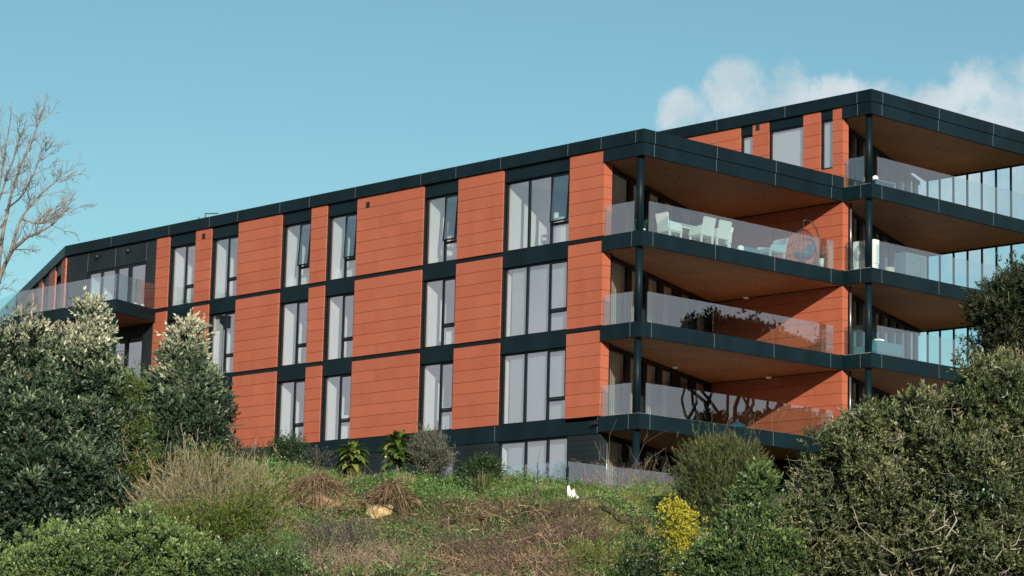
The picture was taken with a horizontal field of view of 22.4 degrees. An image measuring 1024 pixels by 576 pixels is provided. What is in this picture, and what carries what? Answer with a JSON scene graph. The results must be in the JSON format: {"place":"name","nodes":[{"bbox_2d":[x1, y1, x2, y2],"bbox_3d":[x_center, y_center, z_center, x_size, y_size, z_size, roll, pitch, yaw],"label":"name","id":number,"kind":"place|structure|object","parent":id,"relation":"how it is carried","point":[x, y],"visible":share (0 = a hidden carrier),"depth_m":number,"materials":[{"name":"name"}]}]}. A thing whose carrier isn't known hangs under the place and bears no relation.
{"place":"outdoors","nodes":[
{"label":"outdoors","id":0,"kind":"place"},
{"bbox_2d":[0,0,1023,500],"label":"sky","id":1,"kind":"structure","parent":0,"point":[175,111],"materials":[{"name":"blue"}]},
{"bbox_2d":[4,458,1020,575],"bbox_3d":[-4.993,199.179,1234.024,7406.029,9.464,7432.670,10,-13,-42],"label":"hillside","id":2,"kind":"structure","parent":0,"point":[611,520],"depth_m":68.42,"materials":[{"name":"plant"}]},
{"bbox_2d":[0,93,96,294],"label":"bare tree","id":3,"kind":"object","parent":2,"relation":"on","point":[13,246],"visible":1,"depth_m":56.98,"materials":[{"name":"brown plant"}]},
{"bbox_2d":[0,286,156,555],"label":"broadleaf tree","id":4,"kind":"object","parent":2,"relation":"on","point":[77,442],"visible":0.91,"depth_m":60.99,"materials":[{"name":"green plant"}]},
{"bbox_2d":[0,497,237,575],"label":"green shrub","id":5,"kind":"object","parent":2,"relation":"on","point":[60,544],"visible":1,"depth_m":52.26,"materials":[{"name":"green plant"}]},
{"bbox_2d":[108,354,164,543],"bbox_3d":[-9.152,3.964,61.922,1.649,4.654,1.845,10,-13,-42],"label":"yellow green shrub","id":6,"kind":"object","parent":2,"relation":"on","point":[138,466],"visible":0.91,"depth_m":61.83,"materials":[{"name":"green plant"}]},
{"bbox_2d":[116,307,243,527],"bbox_3d":[-8.340,3.642,63.895,3.366,6.297,3.263,10,-13,-42],"label":"broadleaf tree","id":7,"kind":"object","parent":2,"relation":"on","point":[190,392],"visible":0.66,"depth_m":63.37,"materials":[{"name":"green plant"}]},
{"bbox_2d":[226,424,246,427],"bbox_3d":[-6.789,3.392,63.490,0.597,0.071,0.086,-2,-10,22],"label":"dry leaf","id":8,"kind":"object","parent":7,"relation":"attached to","point":[228,426],"visible":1,"depth_m":63.52,"materials":[{"name":"plant"}]},
{"bbox_2d":[106,419,310,556],"bbox_3d":[-6.889,5.111,59.852,4.223,4.078,4.542,10,-13,-42],"label":"dry straw bush","id":9,"kind":"object","parent":2,"relation":"on","point":[185,478],"visible":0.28,"depth_m":59.54,"materials":[{"name":"grey plant"}]},
{"bbox_2d":[139,440,302,556],"bbox_3d":[-6.808,4.928,58.323,3.553,3.339,4.018,10,-13,-42],"label":"olive undergrowth bush","id":10,"kind":"object","parent":2,"relation":"on","point":[217,527],"visible":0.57,"depth_m":57.73,"materials":[{"name":"green plant"}]},
{"bbox_2d":[232,438,263,462],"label":"bush","id":11,"kind":"object","parent":2,"relation":"on","point":[246,451],"visible":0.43,"depth_m":81.89,"materials":[{"name":"grey plant"}]},
{"bbox_2d":[240,439,282,464],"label":"bush","id":12,"kind":"object","parent":2,"relation":"on","point":[258,453],"visible":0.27,"depth_m":81.76,"materials":[{"name":"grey plant"}]},
{"bbox_2d":[191,526,333,575],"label":"green shrub","id":13,"kind":"object","parent":2,"relation":"on","point":[246,563],"visible":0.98,"depth_m":52.54,"materials":[{"name":"green plant"}]},
{"bbox_2d":[266,429,311,467],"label":"round shrub","id":14,"kind":"object","parent":2,"relation":"on","point":[292,445],"visible":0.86,"depth_m":80.77,"materials":[{"name":"green plant"}]},
{"bbox_2d":[287,470,313,482],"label":"grass tuft","id":15,"kind":"object","parent":2,"relation":"on","point":[296,476],"visible":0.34,"depth_m":74.92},
{"bbox_2d":[294,443,339,469],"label":"bush","id":16,"kind":"object","parent":2,"relation":"on","point":[318,458],"visible":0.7,"depth_m":81.82,"materials":[{"name":"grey plant"}]},
{"bbox_2d":[277,467,372,515],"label":"dead grass clump","id":17,"kind":"object","parent":2,"relation":"on","point":[326,482],"visible":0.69,"depth_m":71.87,"materials":[{"name":"plant"}]},
{"bbox_2d":[321,470,341,480],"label":"grass tuft","id":18,"kind":"object","parent":2,"relation":"on","point":[331,476],"visible":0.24,"depth_m":75.95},
{"bbox_2d":[302,492,362,510],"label":"clay outcrop","id":19,"kind":"object","parent":2,"relation":"on","point":[328,506],"visible":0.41,"depth_m":71.54,"materials":[{"name":"soil"}]},
{"bbox_2d":[288,506,385,560],"bbox_3d":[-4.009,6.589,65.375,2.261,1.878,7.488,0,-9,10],"label":"scrub bush","id":20,"kind":"object","parent":2,"relation":"on","point":[343,536],"visible":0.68,"depth_m":63.47,"materials":[{"name":"grey plant"}]},
{"bbox_2d":[329,440,371,476],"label":"broad leaved plant","id":21,"kind":"object","parent":2,"relation":"on","point":[350,450],"visible":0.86,"depth_m":79.99,"materials":[{"name":"green plant"}]},
{"bbox_2d":[335,557,366,574],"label":"flax plant","id":22,"kind":"object","parent":2,"relation":"on","point":[351,566],"visible":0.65,"depth_m":58.22,"materials":[{"name":"green plant"}]},
{"bbox_2d":[347,467,366,479],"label":"grass tuft","id":23,"kind":"object","parent":2,"relation":"on","point":[355,475],"visible":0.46,"depth_m":79.53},
{"bbox_2d":[288,524,435,575],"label":"dead brush","id":24,"kind":"object","parent":2,"relation":"on","point":[357,560],"visible":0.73,"depth_m":60.01,"materials":[{"name":"plant"}]},
{"bbox_2d":[312,477,413,516],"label":"fallen branch","id":25,"kind":"object","parent":2,"relation":"on","point":[396,505],"visible":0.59,"depth_m":71.61,"materials":[{"name":"wood"}]},
{"bbox_2d":[365,503,393,518],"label":"rock","id":26,"kind":"object","parent":2,"relation":"on","point":[383,511],"visible":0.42,"depth_m":71.40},
{"bbox_2d":[348,475,426,514],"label":"dead grass clump","id":27,"kind":"object","parent":2,"relation":"on","point":[390,492],"visible":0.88,"depth_m":71.64,"materials":[{"name":"plant"}]},
{"bbox_2d":[102,453,682,575],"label":"leafy weeds","id":28,"kind":"object","parent":2,"relation":"on","point":[422,476],"visible":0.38,"depth_m":68.99,"materials":[{"name":"green plant"}]},
{"bbox_2d":[376,430,414,473],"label":"broad leaved plant","id":29,"kind":"object","parent":2,"relation":"on","point":[397,451],"visible":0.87,"depth_m":79.97,"materials":[{"name":"green plant"}]},
{"bbox_2d":[390,469,417,483],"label":"grass tuft","id":30,"kind":"object","parent":2,"relation":"on","point":[406,478],"visible":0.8,"depth_m":75.46,"materials":[{"name":"plant"}]},
{"bbox_2d":[398,549,433,563],"bbox_3d":[-2.222,6.306,60.812,1.297,0.609,0.931,3,-9,-10],"label":"grass tuft","id":31,"kind":"object","parent":2,"relation":"on","point":[417,559],"visible":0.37,"depth_m":60.70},
{"bbox_2d":[403,420,461,480],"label":"grey green shrub","id":32,"kind":"object","parent":2,"relation":"on","point":[428,448],"visible":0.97,"depth_m":78.75,"materials":[{"name":"green plant"}]},
{"bbox_2d":[439,475,462,486],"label":"grass tuft","id":33,"kind":"object","parent":2,"relation":"on","point":[447,481],"visible":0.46,"depth_m":78.55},
{"bbox_2d":[441,500,479,526],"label":"grass clump","id":34,"kind":"object","parent":2,"relation":"on","point":[459,516],"visible":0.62,"depth_m":70.23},
{"bbox_2d":[394,511,526,558],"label":"fallen branch","id":35,"kind":"object","parent":2,"relation":"on","point":[452,536],"visible":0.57,"depth_m":67.45,"materials":[{"name":"wood"}]},
{"bbox_2d":[402,513,540,561],"bbox_3d":[-0.974,6.368,63.743,3.502,1.973,3.400,1,-9,1],"label":"dead brush","id":36,"kind":"object","parent":2,"relation":"on","point":[462,544],"visible":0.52,"depth_m":63.62,"materials":[{"name":"plant"}]},
{"bbox_2d":[459,467,501,495],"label":"grass clump","id":37,"kind":"object","parent":2,"relation":"on","point":[485,484],"visible":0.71,"depth_m":74.99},
{"bbox_2d":[453,451,509,484],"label":"box shrub","id":38,"kind":"object","parent":2,"relation":"on","point":[487,462],"visible":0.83,"depth_m":77.80,"materials":[{"name":"green plant"}]},
{"bbox_2d":[492,476,507,487],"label":"grass tuft","id":39,"kind":"object","parent":2,"relation":"on","point":[500,483],"visible":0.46,"depth_m":78.04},
{"bbox_2d":[0,89,1023,502],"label":"apartment building","id":40,"kind":"structure","parent":2,"relation":"on","point":[506,337],"depth_m":95.26,"materials":[{"name":"ceramic"}]},
{"bbox_2d":[44,287,48,310],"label":"window","id":41,"kind":"structure","parent":40,"relation":"in","point":[46,304],"depth_m":118.75,"materials":[{"name":"glass"}]},
{"bbox_2d":[57,278,59,308],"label":"window","id":42,"kind":"structure","parent":40,"relation":"in","point":[58,293],"depth_m":115.27,"materials":[{"name":"glass"}]},
{"bbox_2d":[86,262,145,302],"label":"sliding door","id":43,"kind":"structure","parent":40,"relation":"in","point":[130,267],"depth_m":109.83,"materials":[{"name":"metal"}]},
{"bbox_2d":[111,335,142,376],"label":"sliding door","id":44,"kind":"structure","parent":40,"relation":"in","point":[127,339],"depth_m":108.60,"materials":[{"name":"metal"}]},
{"bbox_2d":[168,319,185,354],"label":"window","id":45,"kind":"structure","parent":40,"relation":"in","point":[170,322],"depth_m":106.63,"materials":[{"name":"metal"}]},
{"bbox_2d":[170,243,195,306],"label":"window","id":46,"kind":"structure","parent":40,"relation":"in","point":[186,286],"depth_m":106.45,"materials":[{"name":"metal"}]},
{"bbox_2d":[209,311,234,373],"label":"window","id":47,"kind":"structure","parent":40,"relation":"in","point":[226,314],"depth_m":104.32,"materials":[{"name":"glass"}]},
{"bbox_2d":[212,235,237,299],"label":"window","id":48,"kind":"structure","parent":40,"relation":"in","point":[230,238],"depth_m":104.32,"materials":[{"name":"metal"}]},
{"bbox_2d":[277,379,304,443],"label":"window","id":49,"kind":"structure","parent":40,"relation":"in","point":[294,425],"depth_m":99.98,"materials":[{"name":"metal"}]},
{"bbox_2d":[279,300,307,366],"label":"window","id":50,"kind":"structure","parent":40,"relation":"in","point":[298,345],"depth_m":100.47,"materials":[{"name":"metal"}]},
{"bbox_2d":[283,221,310,288],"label":"window","id":51,"kind":"structure","parent":40,"relation":"in","point":[299,263],"depth_m":100.88,"materials":[{"name":"metal"}]},
{"bbox_2d":[292,274,308,285],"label":"bed","id":52,"kind":"object","parent":40,"relation":"in","point":[305,279],"visible":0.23,"depth_m":101.21,"materials":[{"name":"white fabric"}]},
{"bbox_2d":[322,373,351,441],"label":"window","id":53,"kind":"structure","parent":40,"relation":"in","point":[343,420],"depth_m":97.83,"materials":[{"name":"metal"}]},
{"bbox_2d":[325,292,353,360],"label":"window","id":54,"kind":"structure","parent":40,"relation":"in","point":[343,339],"depth_m":98.43,"materials":[{"name":"metal"}]},
{"bbox_2d":[328,212,356,280],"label":"window","id":55,"kind":"structure","parent":40,"relation":"in","point":[345,256],"depth_m":98.88,"materials":[{"name":"glass"}]},
{"bbox_2d":[337,266,354,278],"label":"bed","id":56,"kind":"object","parent":40,"relation":"in","point":[350,271],"visible":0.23,"depth_m":99.18,"materials":[{"name":"white fabric"}]},
{"bbox_2d":[420,361,452,431],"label":"window","id":57,"kind":"structure","parent":40,"relation":"in","point":[445,413],"depth_m":93.67,"materials":[{"name":"metal"}]},
{"bbox_2d":[422,276,455,348],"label":"window","id":58,"kind":"structure","parent":40,"relation":"in","point":[450,332],"depth_m":94.17,"materials":[{"name":"metal"}]},
{"bbox_2d":[425,193,457,264],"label":"window","id":59,"kind":"structure","parent":40,"relation":"in","point":[445,228],"depth_m":94.70,"materials":[{"name":"glass"}]},
{"bbox_2d":[441,235,456,260],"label":"dining chair","id":60,"kind":"object","parent":40,"relation":"in","point":[451,251],"visible":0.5,"depth_m":94.82,"materials":[{"name":"white fabric"}]},
{"bbox_2d":[498,437,567,483],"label":"window","id":61,"kind":"structure","parent":40,"relation":"in","point":[524,454],"depth_m":89.71,"materials":[{"name":"glass"}]},
{"bbox_2d":[501,347,565,424],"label":"window","id":62,"kind":"structure","parent":40,"relation":"in","point":[537,378],"depth_m":90.28,"materials":[{"name":"glass"}]},
{"bbox_2d":[503,259,567,337],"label":"window","id":63,"kind":"structure","parent":40,"relation":"in","point":[539,290],"depth_m":90.79,"materials":[{"name":"glass"}]},
{"bbox_2d":[505,171,569,251],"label":"window","id":64,"kind":"structure","parent":40,"relation":"in","point":[551,220],"depth_m":91.25,"materials":[{"name":"glass"}]},
{"bbox_2d":[540,233,549,244],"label":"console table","id":65,"kind":"object","parent":40,"relation":"on","point":[547,236],"visible":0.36,"depth_m":91.79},
{"bbox_2d":[548,212,561,222],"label":"table lamp","id":66,"kind":"object","parent":65,"relation":"on","point":[557,214],"visible":0.2,"depth_m":91.48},
{"bbox_2d":[553,216,568,242],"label":"curved sofa","id":67,"kind":"object","parent":40,"relation":"on","point":[560,233],"visible":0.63,"depth_m":90.25,"materials":[{"name":"white fabric"}]},
{"bbox_2d":[631,219,653,229],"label":"potted plant","id":68,"kind":"object","parent":40,"relation":"on","point":[646,222],"visible":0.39,"depth_m":88.62,"materials":[{"name":"green plant"}]},
{"bbox_2d":[655,212,682,237],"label":"wicker chair","id":69,"kind":"object","parent":40,"relation":"on","point":[666,225],"visible":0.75,"depth_m":88.96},
{"bbox_2d":[675,222,710,243],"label":"outdoor table","id":70,"kind":"object","parent":40,"relation":"on","point":[685,228],"visible":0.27,"depth_m":90.06,"materials":[{"name":"white wicker"}]},
{"bbox_2d":[689,216,715,243],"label":"wicker chair","id":71,"kind":"object","parent":40,"relation":"on","point":[705,229],"visible":0.86,"depth_m":89.57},
{"bbox_2d":[705,220,731,246],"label":"wicker chair","id":72,"kind":"object","parent":40,"relation":"on","point":[722,232],"visible":0.86,"depth_m":90.11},
{"bbox_2d":[707,227,732,247],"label":"wicker chair","id":73,"kind":"object","parent":40,"relation":"on","point":[724,243],"visible":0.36,"depth_m":91.05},
{"bbox_2d":[730,420,746,426],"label":"garden parasol","id":74,"kind":"object","parent":40,"relation":"on","point":[737,423],"visible":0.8,"depth_m":90.23,"materials":[{"name":"teal fabric"}]},
{"bbox_2d":[742,135,752,153],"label":"window","id":75,"kind":"structure","parent":40,"relation":"in","point":[747,141],"depth_m":98.50,"materials":[{"name":"glass"}]},
{"bbox_2d":[756,238,787,258],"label":"lounge armchair","id":76,"kind":"object","parent":40,"relation":"on","point":[777,247],"visible":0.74,"depth_m":92.35,"materials":[{"name":"white wicker"}]},
{"bbox_2d":[770,125,803,166],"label":"window","id":77,"kind":"structure","parent":40,"relation":"in","point":[786,145],"depth_m":96.97,"materials":[{"name":"glass"}]},
{"bbox_2d":[791,219,819,265],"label":"hanging chair","id":78,"kind":"object","parent":40,"relation":"on","point":[807,252],"visible":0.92,"depth_m":94.03,"materials":[{"name":"metal"}]},
{"bbox_2d":[816,252,826,266],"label":"potted plant","id":79,"kind":"object","parent":40,"relation":"on","point":[821,262],"visible":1,"depth_m":93.61,"materials":[{"name":"white plant"}]},
{"bbox_2d":[821,119,832,169],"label":"window","id":80,"kind":"structure","parent":40,"relation":"in","point":[827,126],"depth_m":95.52,"materials":[{"name":"glass"}]},
{"bbox_2d":[853,239,878,268],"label":"cooling unit","id":81,"kind":"object","parent":40,"relation":"on","point":[858,254],"visible":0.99,"depth_m":94.06,"materials":[{"name":"metal"}]},
{"bbox_2d":[854,340,902,357],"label":"outdoor sofa","id":82,"kind":"object","parent":40,"relation":"on","point":[887,348],"visible":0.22,"depth_m":95.69,"materials":[{"name":"white fabric"}]},
{"bbox_2d":[862,179,896,188],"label":"sun lounger","id":83,"kind":"object","parent":40,"relation":"on","point":[880,182],"visible":0.36,"depth_m":96.80,"materials":[{"name":"white fabric"}]},
{"bbox_2d":[501,490,525,506],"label":"grass tuft","id":84,"kind":"object","parent":2,"relation":"on","point":[511,500],"visible":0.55,"depth_m":70.31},
{"bbox_2d":[515,447,540,512],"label":"fallen branch","id":85,"kind":"object","parent":2,"relation":"on","point":[537,483],"visible":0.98,"depth_m":67.75,"materials":[{"name":"wood"}]},
{"bbox_2d":[524,477,551,491],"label":"grass tuft","id":86,"kind":"object","parent":2,"relation":"on","point":[534,486],"visible":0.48,"depth_m":71.73,"materials":[{"name":"plant"}]},
{"bbox_2d":[523,542,555,555],"bbox_3d":[0.670,6.461,63.819,1.207,0.636,1.174,3,-10,-12],"label":"grass tuft","id":87,"kind":"object","parent":2,"relation":"on","point":[536,548],"visible":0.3,"depth_m":63.66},
{"bbox_2d":[268,448,816,575],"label":"dead bramble","id":88,"kind":"object","parent":2,"relation":"on","point":[499,564],"visible":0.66,"depth_m":64.40,"materials":[{"name":"plant"}]},
{"bbox_2d":[499,487,613,546],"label":"dead brush","id":89,"kind":"object","parent":2,"relation":"on","point":[566,522],"visible":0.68,"depth_m":65.83,"materials":[{"name":"plant"}]},
{"bbox_2d":[549,513,581,527],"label":"grass tuft","id":90,"kind":"object","parent":2,"relation":"on","point":[564,519],"visible":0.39,"depth_m":66.90,"materials":[{"name":"plant"}]},
{"bbox_2d":[567,486,577,497],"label":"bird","id":91,"kind":"object","parent":2,"relation":"on","point":[569,491],"visible":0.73,"depth_m":70.33},
{"bbox_2d":[573,492,600,510],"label":"grass tuft","id":92,"kind":"object","parent":2,"relation":"on","point":[583,504],"visible":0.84,"depth_m":67.68,"materials":[{"name":"plant"}]},
{"bbox_2d":[512,461,663,484],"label":"glass fence","id":93,"kind":"object","parent":2,"relation":"on","point":[567,471],"visible":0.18,"depth_m":80.33,"materials":[{"name":"glass"}]},
{"bbox_2d":[527,476,649,528],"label":"fallen branch","id":94,"kind":"object","parent":2,"relation":"on","point":[546,514],"visible":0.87,"depth_m":67.56,"materials":[{"name":"wood"}]},
{"bbox_2d":[554,536,633,570],"bbox_3d":[1.672,6.534,61.166,2.072,1.268,3.387,5,-10,-18],"label":"scrub bush","id":95,"kind":"object","parent":2,"relation":"on","point":[592,555],"visible":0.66,"depth_m":60.37,"materials":[{"name":"green plant"}]},
{"bbox_2d":[585,474,607,492],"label":"grass tuft","id":96,"kind":"object","parent":2,"relation":"on","point":[595,488],"visible":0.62,"depth_m":75.45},
{"bbox_2d":[599,521,627,539],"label":"grass tuft","id":97,"kind":"object","parent":2,"relation":"on","point":[614,532],"visible":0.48,"depth_m":66.09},
{"bbox_2d":[559,445,678,490],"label":"bare shrub","id":98,"kind":"object","parent":2,"relation":"on","point":[595,480],"visible":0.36,"depth_m":76.34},
{"bbox_2d":[572,422,674,490],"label":"bare shrub","id":99,"kind":"object","parent":2,"relation":"on","point":[617,465],"visible":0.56,"depth_m":77.59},
{"bbox_2d":[600,500,661,520],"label":"fallen branch","id":100,"kind":"object","parent":2,"relation":"on","point":[613,512],"visible":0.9,"depth_m":67.22,"materials":[{"name":"wood"}]},
{"bbox_2d":[619,488,649,504],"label":"grass tuft","id":101,"kind":"object","parent":2,"relation":"on","point":[631,499],"visible":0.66,"depth_m":70.55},
{"bbox_2d":[627,517,654,532],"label":"grass tuft","id":102,"kind":"object","parent":2,"relation":"on","point":[643,527],"visible":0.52,"depth_m":67.05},
{"bbox_2d":[601,509,691,575],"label":"dark shrub","id":103,"kind":"object","parent":2,"relation":"on","point":[628,566],"visible":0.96,"depth_m":55.79,"materials":[{"name":"green plant"}]},
{"bbox_2d":[648,493,710,575],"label":"yellow flowering shrub","id":104,"kind":"object","parent":2,"relation":"on","point":[684,539],"visible":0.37,"depth_m":59.82,"materials":[{"name":"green plant"}]},
{"bbox_2d":[658,416,779,535],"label":"feathery shrub","id":105,"kind":"object","parent":2,"relation":"on","point":[708,468],"visible":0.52,"depth_m":67.46,"materials":[{"name":"green plant"}]},
{"bbox_2d":[662,456,812,575],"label":"leafy shrub","id":106,"kind":"object","parent":2,"relation":"on","point":[735,544],"visible":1,"depth_m":49.09,"materials":[{"name":"green plant"}]},
{"bbox_2d":[771,341,1023,575],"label":"spreading tree","id":107,"kind":"object","parent":2,"relation":"on","point":[966,533],"visible":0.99,"depth_m":49.06,"materials":[{"name":"green plant"}]},
{"bbox_2d":[955,250,1023,396],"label":"conifer tree","id":108,"kind":"object","parent":2,"relation":"on","point":[996,311],"visible":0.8,"depth_m":57.37,"materials":[{"name":"green plant"}]},
{"bbox_2d":[736,247,759,253],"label":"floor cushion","id":109,"kind":"object","parent":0,"point":[751,249],"visible":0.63,"depth_m":91.21,"materials":[{"name":"white fabric"}]},
{"bbox_2d":[884,267,894,271],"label":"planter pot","id":110,"kind":"object","parent":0,"point":[892,269],"visible":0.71,"depth_m":95.88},
{"bbox_2d":[895,252,926,278],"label":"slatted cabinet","id":111,"kind":"object","parent":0,"point":[907,263],"visible":0.66,"depth_m":98.24,"materials":[{"name":"white"}]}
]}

